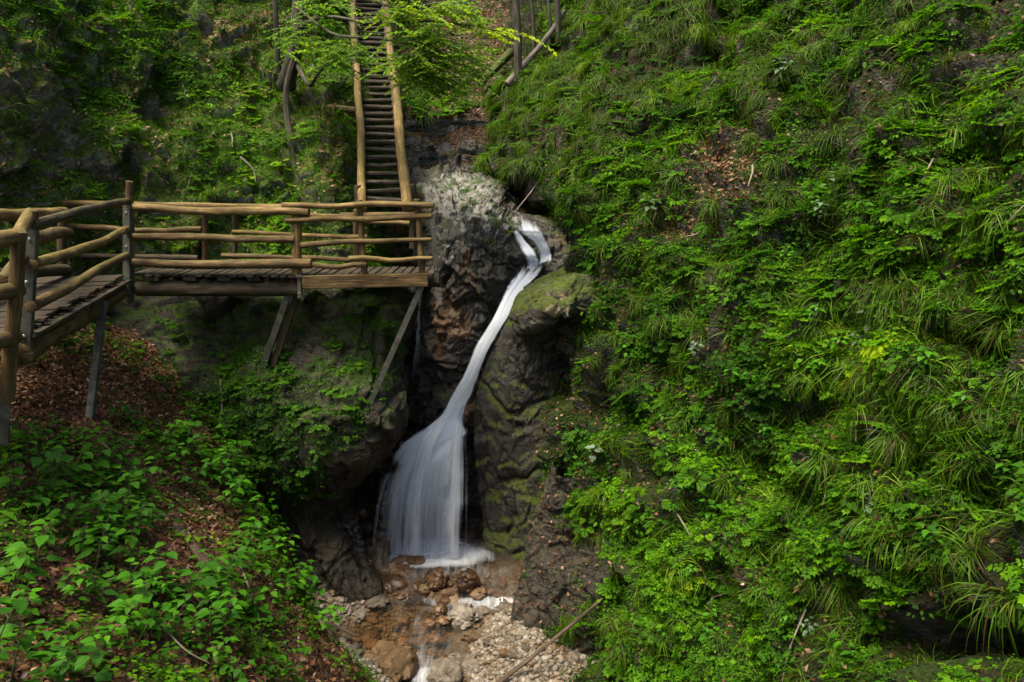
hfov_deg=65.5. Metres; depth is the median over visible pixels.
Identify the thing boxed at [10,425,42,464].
broadleaf plant
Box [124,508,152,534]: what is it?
broadleaf plant
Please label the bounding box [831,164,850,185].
broadleaf plant
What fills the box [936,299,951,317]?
broadleaf plant
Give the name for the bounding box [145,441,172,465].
broadleaf plant
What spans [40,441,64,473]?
broadleaf plant
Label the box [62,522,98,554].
broadleaf plant
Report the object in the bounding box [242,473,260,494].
broadleaf plant
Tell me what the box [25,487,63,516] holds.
broadleaf plant
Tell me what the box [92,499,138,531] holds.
broadleaf plant
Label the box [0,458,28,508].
broadleaf plant
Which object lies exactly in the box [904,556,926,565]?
leafy herb
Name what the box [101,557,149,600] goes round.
broadleaf plant
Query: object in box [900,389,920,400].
leafy herb
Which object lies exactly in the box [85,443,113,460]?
broadleaf plant
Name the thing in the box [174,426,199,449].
broadleaf plant
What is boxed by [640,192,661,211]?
broadleaf plant
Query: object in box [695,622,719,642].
broadleaf plant
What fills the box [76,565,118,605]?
broadleaf plant
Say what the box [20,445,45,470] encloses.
broadleaf plant
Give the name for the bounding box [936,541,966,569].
leafy herb
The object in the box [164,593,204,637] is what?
broadleaf plant
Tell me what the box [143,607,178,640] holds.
broadleaf plant
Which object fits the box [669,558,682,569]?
broadleaf plant
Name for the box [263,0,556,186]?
beech tree
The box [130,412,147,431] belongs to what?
broadleaf plant
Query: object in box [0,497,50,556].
broadleaf plant
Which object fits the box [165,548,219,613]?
broadleaf plant
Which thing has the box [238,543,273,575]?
broadleaf plant
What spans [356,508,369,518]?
stone
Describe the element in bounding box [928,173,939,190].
broadleaf plant
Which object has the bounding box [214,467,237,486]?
broadleaf plant
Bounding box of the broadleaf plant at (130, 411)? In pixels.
[121,401,140,422]
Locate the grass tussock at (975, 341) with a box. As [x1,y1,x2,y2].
[945,327,981,344]
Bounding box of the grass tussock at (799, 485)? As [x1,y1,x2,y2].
[789,477,812,501]
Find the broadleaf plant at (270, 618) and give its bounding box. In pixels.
[235,615,272,651]
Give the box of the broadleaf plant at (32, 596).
[7,581,48,617]
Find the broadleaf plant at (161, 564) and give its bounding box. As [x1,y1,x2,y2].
[140,542,178,592]
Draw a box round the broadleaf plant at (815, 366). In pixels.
[805,359,826,374]
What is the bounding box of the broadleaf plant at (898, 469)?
[886,463,909,477]
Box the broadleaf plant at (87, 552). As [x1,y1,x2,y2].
[75,514,124,569]
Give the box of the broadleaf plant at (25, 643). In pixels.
[0,623,55,680]
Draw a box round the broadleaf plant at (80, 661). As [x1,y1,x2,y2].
[48,636,112,681]
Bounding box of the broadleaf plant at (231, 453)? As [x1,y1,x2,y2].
[219,442,237,470]
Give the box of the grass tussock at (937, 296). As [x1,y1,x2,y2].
[923,286,950,312]
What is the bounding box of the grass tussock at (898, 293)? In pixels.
[867,278,916,321]
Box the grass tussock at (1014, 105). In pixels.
[992,98,1020,115]
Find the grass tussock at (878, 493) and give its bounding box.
[843,474,895,511]
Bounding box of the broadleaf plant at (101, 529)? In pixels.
[92,518,110,543]
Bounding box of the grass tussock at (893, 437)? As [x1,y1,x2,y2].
[869,422,922,458]
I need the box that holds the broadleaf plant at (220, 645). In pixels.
[199,636,239,665]
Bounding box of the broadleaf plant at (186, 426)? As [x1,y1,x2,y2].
[171,421,193,443]
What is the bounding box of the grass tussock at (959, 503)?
[921,480,1005,528]
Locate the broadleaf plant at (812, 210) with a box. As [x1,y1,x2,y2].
[807,196,824,215]
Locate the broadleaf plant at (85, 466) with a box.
[47,442,94,490]
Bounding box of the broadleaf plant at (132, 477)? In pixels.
[118,462,147,491]
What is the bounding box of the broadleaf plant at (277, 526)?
[268,522,284,535]
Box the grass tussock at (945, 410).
[901,362,989,456]
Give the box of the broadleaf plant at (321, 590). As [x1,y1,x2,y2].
[299,580,326,615]
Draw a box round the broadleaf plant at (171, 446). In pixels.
[153,430,191,460]
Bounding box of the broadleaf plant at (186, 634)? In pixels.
[172,619,201,646]
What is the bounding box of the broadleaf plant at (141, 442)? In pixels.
[134,429,153,445]
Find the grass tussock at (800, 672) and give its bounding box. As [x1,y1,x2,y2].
[776,664,810,681]
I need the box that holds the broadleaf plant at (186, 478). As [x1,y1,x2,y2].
[172,463,212,491]
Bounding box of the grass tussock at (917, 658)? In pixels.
[892,643,947,669]
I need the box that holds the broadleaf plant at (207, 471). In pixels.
[198,457,220,480]
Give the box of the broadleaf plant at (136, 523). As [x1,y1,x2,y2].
[118,503,155,546]
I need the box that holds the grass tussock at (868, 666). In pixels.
[858,652,881,678]
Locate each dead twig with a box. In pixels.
[160,623,209,663]
[219,379,222,421]
[240,156,255,181]
[240,567,256,617]
[516,164,546,210]
[677,513,693,560]
[748,164,753,185]
[782,609,806,681]
[814,435,825,504]
[855,389,868,440]
[921,158,933,180]
[995,205,1023,237]
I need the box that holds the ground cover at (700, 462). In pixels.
[0,0,1023,681]
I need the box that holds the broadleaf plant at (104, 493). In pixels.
[93,490,122,518]
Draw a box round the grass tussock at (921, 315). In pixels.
[879,295,937,343]
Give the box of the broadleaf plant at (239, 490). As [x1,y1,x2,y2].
[214,478,251,511]
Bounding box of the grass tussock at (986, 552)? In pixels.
[958,517,1018,582]
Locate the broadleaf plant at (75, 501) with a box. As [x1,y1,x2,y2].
[51,483,91,512]
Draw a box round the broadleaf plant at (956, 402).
[944,391,975,413]
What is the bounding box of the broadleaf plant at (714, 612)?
[703,599,720,620]
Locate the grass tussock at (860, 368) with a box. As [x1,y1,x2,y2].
[847,356,872,380]
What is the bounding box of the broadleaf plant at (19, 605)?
[0,598,28,660]
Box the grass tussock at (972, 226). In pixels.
[957,216,986,242]
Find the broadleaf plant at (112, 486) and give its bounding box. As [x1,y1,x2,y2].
[105,452,140,491]
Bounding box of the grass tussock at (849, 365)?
[802,339,876,412]
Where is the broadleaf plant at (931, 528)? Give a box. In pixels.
[914,520,949,549]
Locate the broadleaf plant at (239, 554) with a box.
[187,550,243,601]
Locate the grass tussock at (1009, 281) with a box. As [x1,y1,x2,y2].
[988,257,1023,316]
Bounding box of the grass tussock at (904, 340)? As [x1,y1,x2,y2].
[863,327,925,359]
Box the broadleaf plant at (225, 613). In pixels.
[196,599,241,643]
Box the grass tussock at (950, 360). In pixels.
[937,350,968,369]
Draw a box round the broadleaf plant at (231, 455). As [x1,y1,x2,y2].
[217,449,242,466]
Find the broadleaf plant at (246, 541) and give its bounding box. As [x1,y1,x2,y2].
[228,515,269,547]
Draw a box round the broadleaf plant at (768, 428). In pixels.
[755,423,772,437]
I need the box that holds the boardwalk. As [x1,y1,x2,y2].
[0,181,440,445]
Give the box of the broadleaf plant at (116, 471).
[103,459,123,485]
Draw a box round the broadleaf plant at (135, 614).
[97,598,148,645]
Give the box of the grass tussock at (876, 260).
[856,239,894,275]
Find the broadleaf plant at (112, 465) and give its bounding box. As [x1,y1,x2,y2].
[87,447,122,482]
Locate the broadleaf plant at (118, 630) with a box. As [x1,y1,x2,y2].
[81,615,129,652]
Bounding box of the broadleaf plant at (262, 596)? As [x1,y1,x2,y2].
[246,583,284,625]
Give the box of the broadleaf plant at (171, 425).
[158,419,188,445]
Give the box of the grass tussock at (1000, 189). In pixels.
[986,179,1015,204]
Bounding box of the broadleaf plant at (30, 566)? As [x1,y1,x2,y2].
[6,548,38,583]
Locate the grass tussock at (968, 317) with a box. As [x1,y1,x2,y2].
[953,305,1002,351]
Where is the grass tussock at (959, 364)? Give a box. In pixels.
[933,338,990,384]
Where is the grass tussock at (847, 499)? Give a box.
[824,488,872,520]
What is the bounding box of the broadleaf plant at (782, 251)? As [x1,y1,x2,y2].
[775,242,796,261]
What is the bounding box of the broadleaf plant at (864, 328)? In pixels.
[855,310,874,338]
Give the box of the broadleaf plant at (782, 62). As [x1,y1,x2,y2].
[771,50,793,77]
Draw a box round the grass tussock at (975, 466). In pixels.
[951,424,1010,491]
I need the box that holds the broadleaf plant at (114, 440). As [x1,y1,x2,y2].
[103,426,131,451]
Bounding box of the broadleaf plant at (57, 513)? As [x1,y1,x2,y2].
[42,505,68,526]
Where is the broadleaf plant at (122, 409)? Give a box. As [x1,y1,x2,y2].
[105,400,130,425]
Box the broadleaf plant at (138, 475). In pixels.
[126,456,168,501]
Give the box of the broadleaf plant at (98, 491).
[91,489,102,509]
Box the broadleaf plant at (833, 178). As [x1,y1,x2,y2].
[820,167,842,194]
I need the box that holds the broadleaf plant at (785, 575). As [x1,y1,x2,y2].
[779,560,793,578]
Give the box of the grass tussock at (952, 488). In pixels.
[930,479,976,505]
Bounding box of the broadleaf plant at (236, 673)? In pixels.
[217,653,255,681]
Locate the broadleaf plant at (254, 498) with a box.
[245,497,265,521]
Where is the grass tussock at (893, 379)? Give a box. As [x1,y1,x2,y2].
[867,324,971,416]
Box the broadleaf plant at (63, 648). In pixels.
[32,618,98,663]
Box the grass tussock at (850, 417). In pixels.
[816,402,898,447]
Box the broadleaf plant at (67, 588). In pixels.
[60,570,94,607]
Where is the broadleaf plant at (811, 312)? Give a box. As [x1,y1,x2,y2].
[803,305,824,321]
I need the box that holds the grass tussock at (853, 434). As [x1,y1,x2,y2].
[830,423,865,448]
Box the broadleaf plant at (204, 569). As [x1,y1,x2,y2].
[190,558,229,590]
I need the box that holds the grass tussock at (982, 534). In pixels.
[955,521,989,558]
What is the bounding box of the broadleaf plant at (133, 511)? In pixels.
[104,492,145,513]
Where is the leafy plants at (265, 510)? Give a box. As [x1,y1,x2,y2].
[203,408,297,568]
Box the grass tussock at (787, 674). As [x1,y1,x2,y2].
[773,663,800,681]
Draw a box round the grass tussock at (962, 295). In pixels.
[938,283,986,308]
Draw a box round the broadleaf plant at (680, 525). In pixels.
[670,514,687,532]
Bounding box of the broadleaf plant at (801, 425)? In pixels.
[794,420,809,433]
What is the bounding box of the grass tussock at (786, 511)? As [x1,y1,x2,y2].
[766,502,799,524]
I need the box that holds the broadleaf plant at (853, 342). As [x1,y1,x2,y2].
[847,330,864,344]
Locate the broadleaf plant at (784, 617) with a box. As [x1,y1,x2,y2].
[778,610,792,625]
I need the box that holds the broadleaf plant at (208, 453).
[194,440,222,462]
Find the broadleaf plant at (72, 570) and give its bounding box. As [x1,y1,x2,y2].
[56,562,92,593]
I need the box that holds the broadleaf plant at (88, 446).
[78,429,113,466]
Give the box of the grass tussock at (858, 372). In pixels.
[843,361,873,396]
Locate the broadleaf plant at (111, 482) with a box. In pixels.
[93,465,135,493]
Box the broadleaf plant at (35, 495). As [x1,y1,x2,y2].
[14,479,48,513]
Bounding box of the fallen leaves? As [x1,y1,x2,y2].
[0,0,1023,681]
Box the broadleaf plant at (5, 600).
[0,580,14,604]
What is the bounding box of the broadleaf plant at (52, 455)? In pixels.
[15,450,72,505]
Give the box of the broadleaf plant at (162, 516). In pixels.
[153,499,190,527]
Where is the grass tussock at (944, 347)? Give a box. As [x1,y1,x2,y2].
[930,338,957,354]
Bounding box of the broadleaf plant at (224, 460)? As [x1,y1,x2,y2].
[201,448,233,483]
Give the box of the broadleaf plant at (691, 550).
[680,539,698,560]
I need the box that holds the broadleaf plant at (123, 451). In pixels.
[105,434,140,469]
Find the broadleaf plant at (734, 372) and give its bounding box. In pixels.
[724,366,738,382]
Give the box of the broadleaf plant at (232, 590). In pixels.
[208,579,238,602]
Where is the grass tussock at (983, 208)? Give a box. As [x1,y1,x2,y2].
[942,197,998,245]
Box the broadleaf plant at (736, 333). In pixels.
[731,325,741,339]
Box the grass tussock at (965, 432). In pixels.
[906,388,1019,506]
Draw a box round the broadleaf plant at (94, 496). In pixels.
[54,493,98,535]
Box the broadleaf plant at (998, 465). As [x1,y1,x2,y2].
[992,457,1023,485]
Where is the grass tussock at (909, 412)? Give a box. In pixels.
[896,398,923,441]
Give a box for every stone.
[329,590,338,595]
[339,634,347,641]
[350,610,368,622]
[351,642,361,649]
[352,634,360,640]
[355,648,364,656]
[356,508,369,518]
[358,605,366,612]
[360,521,375,533]
[360,636,371,643]
[362,626,382,632]
[362,638,377,646]
[363,539,377,548]
[363,649,377,662]
[366,594,390,611]
[367,616,378,623]
[367,659,374,664]
[368,532,386,541]
[369,632,379,638]
[371,536,390,574]
[371,639,394,654]
[375,644,417,681]
[380,518,391,532]
[383,573,410,593]
[385,563,418,579]
[387,531,402,543]
[387,562,401,572]
[388,587,411,603]
[391,555,406,563]
[392,624,401,630]
[396,616,408,624]
[397,635,408,645]
[400,540,410,544]
[402,629,413,636]
[405,636,412,642]
[406,555,424,569]
[409,581,421,591]
[409,636,429,646]
[410,622,421,626]
[412,628,427,636]
[413,613,421,621]
[416,589,430,597]
[417,577,426,582]
[417,617,436,629]
[417,639,427,647]
[419,583,429,590]
[422,634,434,643]
[426,649,432,655]
[426,657,463,681]
[427,566,449,590]
[427,592,434,599]
[429,633,439,642]
[432,602,448,617]
[435,588,459,596]
[435,595,444,603]
[435,636,450,645]
[436,615,449,625]
[441,597,450,605]
[445,587,458,596]
[446,578,458,590]
[447,579,455,587]
[448,602,482,631]
[448,652,466,658]
[449,594,459,607]
[456,568,480,593]
[460,632,482,643]
[461,657,480,676]
[470,590,485,600]
[470,651,478,657]
[473,586,486,594]
[475,605,489,615]
[476,565,481,572]
[479,576,485,585]
[482,636,494,646]
[486,589,494,595]
[494,577,501,585]
[494,591,504,598]
[494,598,511,611]
[497,648,509,657]
[500,570,512,586]
[501,638,508,646]
[503,590,513,598]
[507,651,517,658]
[509,637,516,643]
[509,647,517,653]
[514,633,524,636]
[521,644,530,651]
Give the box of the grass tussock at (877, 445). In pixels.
[851,415,931,480]
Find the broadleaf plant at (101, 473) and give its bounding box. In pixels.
[86,459,115,490]
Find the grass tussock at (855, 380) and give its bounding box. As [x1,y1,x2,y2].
[844,362,885,404]
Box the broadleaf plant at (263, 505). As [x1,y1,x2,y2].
[243,495,266,523]
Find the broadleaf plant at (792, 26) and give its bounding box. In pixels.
[786,13,797,35]
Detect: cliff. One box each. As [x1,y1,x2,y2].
[0,0,392,318]
[91,287,418,605]
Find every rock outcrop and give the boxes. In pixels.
[350,164,571,535]
[474,266,598,564]
[510,452,613,656]
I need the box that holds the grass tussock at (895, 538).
[874,519,908,563]
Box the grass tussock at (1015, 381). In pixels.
[991,364,1023,416]
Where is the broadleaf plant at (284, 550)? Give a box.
[270,535,299,563]
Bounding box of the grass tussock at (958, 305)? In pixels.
[951,289,990,319]
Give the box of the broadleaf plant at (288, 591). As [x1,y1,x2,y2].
[284,563,309,603]
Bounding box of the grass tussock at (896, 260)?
[872,244,906,270]
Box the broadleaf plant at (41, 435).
[20,415,63,456]
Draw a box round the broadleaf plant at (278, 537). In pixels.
[262,528,284,554]
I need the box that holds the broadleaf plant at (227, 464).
[214,462,245,484]
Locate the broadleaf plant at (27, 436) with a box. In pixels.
[8,420,54,453]
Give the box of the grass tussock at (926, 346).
[912,341,946,357]
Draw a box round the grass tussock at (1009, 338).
[997,315,1022,353]
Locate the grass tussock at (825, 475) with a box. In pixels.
[778,454,844,516]
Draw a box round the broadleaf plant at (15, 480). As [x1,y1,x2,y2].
[0,469,28,506]
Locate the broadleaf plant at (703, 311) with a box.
[694,295,715,319]
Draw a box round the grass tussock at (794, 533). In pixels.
[782,532,798,553]
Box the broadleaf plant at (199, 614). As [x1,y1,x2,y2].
[195,591,232,631]
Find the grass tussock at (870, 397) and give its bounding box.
[846,379,906,421]
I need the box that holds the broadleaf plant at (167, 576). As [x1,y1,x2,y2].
[139,556,180,585]
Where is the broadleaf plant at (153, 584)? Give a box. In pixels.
[129,579,158,603]
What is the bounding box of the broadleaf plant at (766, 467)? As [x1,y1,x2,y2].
[765,458,779,473]
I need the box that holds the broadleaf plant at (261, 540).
[250,528,286,550]
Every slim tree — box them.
[512,0,522,82]
[529,0,535,59]
[546,0,552,51]
[553,0,561,43]
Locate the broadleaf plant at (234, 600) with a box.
[202,588,248,639]
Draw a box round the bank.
[0,325,365,681]
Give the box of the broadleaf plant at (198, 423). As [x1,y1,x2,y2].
[169,420,202,455]
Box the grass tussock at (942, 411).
[926,396,966,443]
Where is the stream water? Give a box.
[366,543,501,680]
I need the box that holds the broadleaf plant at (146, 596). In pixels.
[106,579,161,634]
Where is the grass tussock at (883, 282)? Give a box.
[828,262,932,338]
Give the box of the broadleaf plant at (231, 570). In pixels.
[213,560,241,594]
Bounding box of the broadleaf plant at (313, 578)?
[291,566,317,605]
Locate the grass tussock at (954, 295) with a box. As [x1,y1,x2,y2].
[942,275,972,302]
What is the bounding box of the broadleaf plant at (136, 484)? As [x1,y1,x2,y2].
[110,472,141,512]
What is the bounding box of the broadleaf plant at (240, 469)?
[231,458,255,476]
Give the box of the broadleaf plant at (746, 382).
[740,370,758,387]
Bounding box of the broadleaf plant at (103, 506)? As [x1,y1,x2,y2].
[72,496,118,536]
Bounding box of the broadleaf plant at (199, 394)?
[192,385,203,400]
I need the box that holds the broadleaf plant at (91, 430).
[75,420,110,455]
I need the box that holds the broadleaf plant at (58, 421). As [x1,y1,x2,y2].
[46,414,67,434]
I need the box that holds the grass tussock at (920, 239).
[888,220,948,267]
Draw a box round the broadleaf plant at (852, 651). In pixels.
[844,643,865,663]
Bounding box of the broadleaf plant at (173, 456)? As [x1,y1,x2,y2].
[163,443,191,470]
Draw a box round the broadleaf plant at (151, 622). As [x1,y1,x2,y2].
[103,618,154,663]
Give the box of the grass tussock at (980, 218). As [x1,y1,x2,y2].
[961,200,1006,248]
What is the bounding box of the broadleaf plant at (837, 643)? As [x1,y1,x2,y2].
[830,625,863,662]
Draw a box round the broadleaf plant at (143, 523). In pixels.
[103,495,161,534]
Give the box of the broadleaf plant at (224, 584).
[201,576,248,618]
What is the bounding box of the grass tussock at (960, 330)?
[949,315,982,345]
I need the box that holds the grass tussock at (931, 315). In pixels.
[916,298,945,332]
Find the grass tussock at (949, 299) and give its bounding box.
[910,280,975,342]
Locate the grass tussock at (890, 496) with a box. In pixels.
[869,485,903,509]
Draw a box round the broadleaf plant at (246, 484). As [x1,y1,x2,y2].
[230,475,258,503]
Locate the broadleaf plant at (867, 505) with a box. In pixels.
[860,490,875,514]
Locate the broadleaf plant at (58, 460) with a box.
[31,445,75,491]
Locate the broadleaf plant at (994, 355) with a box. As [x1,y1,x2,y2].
[985,339,1003,358]
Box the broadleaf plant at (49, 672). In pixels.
[28,652,74,681]
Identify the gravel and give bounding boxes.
[307,515,601,681]
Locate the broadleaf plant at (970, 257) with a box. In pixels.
[965,237,989,269]
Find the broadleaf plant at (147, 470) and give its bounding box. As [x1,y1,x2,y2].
[123,449,153,480]
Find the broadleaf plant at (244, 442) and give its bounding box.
[211,440,247,473]
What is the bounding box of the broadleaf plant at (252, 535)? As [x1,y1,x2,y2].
[243,520,268,539]
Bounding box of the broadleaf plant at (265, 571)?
[234,569,270,600]
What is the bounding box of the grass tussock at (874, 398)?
[839,357,909,434]
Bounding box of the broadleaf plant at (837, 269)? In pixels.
[830,261,846,275]
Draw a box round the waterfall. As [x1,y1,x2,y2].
[391,223,550,557]
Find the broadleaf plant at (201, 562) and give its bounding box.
[189,551,227,569]
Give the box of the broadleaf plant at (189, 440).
[185,433,206,466]
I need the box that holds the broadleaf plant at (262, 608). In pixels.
[238,580,271,617]
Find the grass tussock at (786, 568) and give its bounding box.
[767,539,797,590]
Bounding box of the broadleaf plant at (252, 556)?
[230,545,264,577]
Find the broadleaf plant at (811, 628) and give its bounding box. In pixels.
[797,616,817,635]
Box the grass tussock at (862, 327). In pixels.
[848,316,876,338]
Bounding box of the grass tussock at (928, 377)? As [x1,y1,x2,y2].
[910,363,952,388]
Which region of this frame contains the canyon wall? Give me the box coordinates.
[377,0,510,267]
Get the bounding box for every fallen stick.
[311,609,339,642]
[322,620,356,636]
[496,598,602,681]
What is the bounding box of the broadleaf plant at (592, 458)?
[584,444,603,462]
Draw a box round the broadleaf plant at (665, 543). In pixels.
[660,538,670,547]
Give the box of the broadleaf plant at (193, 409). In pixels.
[180,397,205,416]
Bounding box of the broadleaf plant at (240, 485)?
[230,469,253,495]
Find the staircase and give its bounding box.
[325,0,416,248]
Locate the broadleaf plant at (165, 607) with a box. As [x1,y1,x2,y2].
[123,600,171,647]
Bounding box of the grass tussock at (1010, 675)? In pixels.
[998,655,1023,681]
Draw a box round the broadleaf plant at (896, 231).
[888,225,903,244]
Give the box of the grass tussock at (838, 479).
[824,471,850,494]
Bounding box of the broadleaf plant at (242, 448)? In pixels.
[218,446,244,466]
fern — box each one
[90,85,114,98]
[114,126,144,131]
[176,389,194,397]
[208,400,220,408]
[252,457,274,472]
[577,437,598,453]
[619,179,651,188]
[636,539,651,553]
[652,394,668,411]
[690,222,715,242]
[755,250,791,258]
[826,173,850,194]
[860,330,901,366]
[883,205,923,232]
[909,421,929,442]
[912,331,957,348]
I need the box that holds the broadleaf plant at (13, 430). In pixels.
[10,420,34,443]
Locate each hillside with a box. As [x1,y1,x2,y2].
[483,0,725,201]
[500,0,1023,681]
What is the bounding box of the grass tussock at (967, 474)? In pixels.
[946,458,996,491]
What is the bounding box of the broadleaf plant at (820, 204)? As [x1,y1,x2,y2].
[814,199,831,223]
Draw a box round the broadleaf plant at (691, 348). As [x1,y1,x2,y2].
[688,341,703,356]
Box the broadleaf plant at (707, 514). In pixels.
[699,498,724,518]
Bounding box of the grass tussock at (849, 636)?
[808,610,868,663]
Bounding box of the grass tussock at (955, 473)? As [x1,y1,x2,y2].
[920,434,980,493]
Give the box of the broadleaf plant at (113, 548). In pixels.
[97,535,118,560]
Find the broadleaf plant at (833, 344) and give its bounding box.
[828,337,847,354]
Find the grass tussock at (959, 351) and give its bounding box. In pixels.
[941,342,976,355]
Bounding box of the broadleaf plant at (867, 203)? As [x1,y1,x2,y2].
[855,198,873,216]
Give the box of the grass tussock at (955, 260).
[942,250,962,268]
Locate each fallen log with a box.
[172,523,209,568]
[478,48,513,86]
[504,9,566,86]
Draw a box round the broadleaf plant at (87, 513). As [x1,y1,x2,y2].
[70,498,112,527]
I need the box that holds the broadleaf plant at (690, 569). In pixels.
[684,564,697,577]
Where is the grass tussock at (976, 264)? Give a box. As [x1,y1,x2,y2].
[965,254,989,270]
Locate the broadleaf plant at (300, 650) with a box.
[266,647,308,681]
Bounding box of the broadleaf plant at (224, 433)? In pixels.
[211,424,236,447]
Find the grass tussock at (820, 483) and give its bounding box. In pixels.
[801,469,836,496]
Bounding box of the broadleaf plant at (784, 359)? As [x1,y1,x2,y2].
[773,348,792,365]
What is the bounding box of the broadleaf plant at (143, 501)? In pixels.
[128,489,147,510]
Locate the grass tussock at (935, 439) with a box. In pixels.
[918,420,954,455]
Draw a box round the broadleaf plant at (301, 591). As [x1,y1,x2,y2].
[286,574,316,601]
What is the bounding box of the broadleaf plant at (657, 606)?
[650,601,661,613]
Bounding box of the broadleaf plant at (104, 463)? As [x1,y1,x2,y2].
[71,440,116,487]
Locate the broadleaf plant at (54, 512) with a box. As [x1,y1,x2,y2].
[44,494,81,535]
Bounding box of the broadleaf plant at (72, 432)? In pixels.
[58,426,83,445]
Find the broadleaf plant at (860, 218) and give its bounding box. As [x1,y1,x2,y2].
[855,200,874,222]
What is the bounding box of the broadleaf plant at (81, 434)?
[76,426,100,443]
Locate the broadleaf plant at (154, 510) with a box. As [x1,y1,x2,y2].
[127,494,164,524]
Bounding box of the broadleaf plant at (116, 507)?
[88,497,128,534]
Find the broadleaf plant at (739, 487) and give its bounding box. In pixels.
[731,472,743,492]
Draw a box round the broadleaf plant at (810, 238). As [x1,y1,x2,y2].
[804,237,826,257]
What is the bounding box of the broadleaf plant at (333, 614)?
[311,605,345,633]
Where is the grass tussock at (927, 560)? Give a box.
[893,533,969,606]
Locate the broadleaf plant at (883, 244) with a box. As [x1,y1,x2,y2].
[875,227,898,248]
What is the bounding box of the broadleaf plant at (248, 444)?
[228,440,252,467]
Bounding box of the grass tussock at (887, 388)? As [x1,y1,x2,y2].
[863,368,912,420]
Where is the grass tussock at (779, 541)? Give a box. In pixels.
[750,510,794,568]
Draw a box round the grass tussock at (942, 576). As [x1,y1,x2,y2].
[922,547,974,609]
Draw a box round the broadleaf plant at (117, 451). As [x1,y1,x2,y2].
[99,441,137,462]
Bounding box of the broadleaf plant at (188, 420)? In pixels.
[174,406,196,437]
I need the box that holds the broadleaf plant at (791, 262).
[787,250,798,263]
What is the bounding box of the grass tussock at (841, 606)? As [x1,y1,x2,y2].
[819,588,861,632]
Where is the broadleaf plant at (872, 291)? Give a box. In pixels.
[864,281,880,298]
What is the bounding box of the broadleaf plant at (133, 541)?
[106,528,157,569]
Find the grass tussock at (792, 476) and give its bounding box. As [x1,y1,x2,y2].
[782,460,809,490]
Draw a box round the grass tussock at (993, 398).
[970,384,1016,415]
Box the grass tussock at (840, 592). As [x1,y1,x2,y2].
[809,580,862,629]
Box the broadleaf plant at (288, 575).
[272,568,299,593]
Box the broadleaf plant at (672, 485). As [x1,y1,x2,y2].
[669,479,684,494]
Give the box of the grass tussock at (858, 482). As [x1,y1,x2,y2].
[820,466,874,512]
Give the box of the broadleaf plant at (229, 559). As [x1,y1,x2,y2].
[205,544,251,589]
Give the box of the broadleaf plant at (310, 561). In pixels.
[289,559,315,590]
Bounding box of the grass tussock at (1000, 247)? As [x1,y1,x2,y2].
[986,239,1010,261]
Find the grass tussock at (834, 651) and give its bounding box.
[805,622,867,674]
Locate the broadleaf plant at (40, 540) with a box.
[0,519,63,584]
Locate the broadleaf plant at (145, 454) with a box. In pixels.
[142,445,155,463]
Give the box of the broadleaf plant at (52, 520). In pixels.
[34,517,58,540]
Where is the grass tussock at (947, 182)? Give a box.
[918,167,992,209]
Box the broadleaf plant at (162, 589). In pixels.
[148,569,184,601]
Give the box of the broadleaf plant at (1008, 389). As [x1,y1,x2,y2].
[1001,379,1023,411]
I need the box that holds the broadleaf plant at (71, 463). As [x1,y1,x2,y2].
[54,451,82,473]
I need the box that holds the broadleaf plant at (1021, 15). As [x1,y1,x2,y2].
[1012,6,1023,28]
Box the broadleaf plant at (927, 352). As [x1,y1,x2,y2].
[911,346,939,369]
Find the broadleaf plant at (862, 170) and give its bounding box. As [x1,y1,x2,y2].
[847,163,870,172]
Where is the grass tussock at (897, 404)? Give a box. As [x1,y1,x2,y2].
[884,387,908,432]
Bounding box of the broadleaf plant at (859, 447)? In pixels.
[849,436,873,453]
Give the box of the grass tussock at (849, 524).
[807,504,867,581]
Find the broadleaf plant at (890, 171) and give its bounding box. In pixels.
[882,170,903,188]
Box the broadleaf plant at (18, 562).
[0,546,38,597]
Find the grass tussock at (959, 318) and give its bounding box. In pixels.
[943,308,976,350]
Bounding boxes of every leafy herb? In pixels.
[819,665,852,677]
[825,550,866,567]
[829,543,868,554]
[833,554,866,574]
[838,485,874,497]
[838,655,866,662]
[839,561,863,574]
[842,561,852,571]
[847,526,876,546]
[849,540,865,547]
[850,515,864,526]
[850,568,888,588]
[850,646,902,670]
[852,508,907,537]
[857,602,882,616]
[859,568,894,586]
[860,535,890,557]
[860,601,900,611]
[860,603,889,629]
[861,596,908,605]
[871,504,892,509]
[871,507,896,532]
[871,574,911,595]
[873,549,903,570]
[881,351,909,373]
[881,529,922,569]
[881,585,925,596]
[881,595,902,600]
[886,568,913,585]
[888,482,924,519]
[889,580,916,593]
[890,345,922,361]
[892,529,925,550]
[893,566,938,585]
[894,519,938,526]
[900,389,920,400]
[902,492,937,513]
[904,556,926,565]
[905,572,937,592]
[906,397,943,402]
[911,521,945,551]
[912,428,944,444]
[914,560,932,570]
[915,422,951,436]
[915,508,934,517]
[919,354,954,363]
[919,387,970,401]
[922,387,961,406]
[928,363,966,379]
[929,393,948,400]
[929,534,961,544]
[933,457,954,473]
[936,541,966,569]
[937,662,971,681]
[939,427,977,434]
[940,493,995,522]
[942,345,971,359]
[943,612,971,627]
[944,482,979,499]
[950,365,997,388]
[952,474,996,488]
[954,494,996,512]
[955,443,1005,459]
[956,359,993,372]
[957,237,995,256]
[957,482,995,502]
[961,490,999,500]
[962,240,997,257]
[962,460,985,472]
[962,517,999,533]
[964,208,992,221]
[969,305,1007,311]
[969,354,1008,366]
[971,366,999,374]
[975,184,1015,199]
[975,281,1006,292]
[978,296,1013,308]
[979,290,1009,300]
[979,326,1003,340]
[980,420,1014,439]
[980,454,1013,469]
[981,203,1016,214]
[982,603,1017,627]
[983,306,1023,317]
[984,465,1008,477]
[986,224,1018,237]
[986,267,1004,283]
[988,261,1012,271]
[988,426,1019,457]
[989,478,1011,498]
[990,233,1014,242]
[991,418,1019,445]
[993,271,1023,287]
[994,335,1015,342]
[1004,238,1023,247]
[1008,230,1023,236]

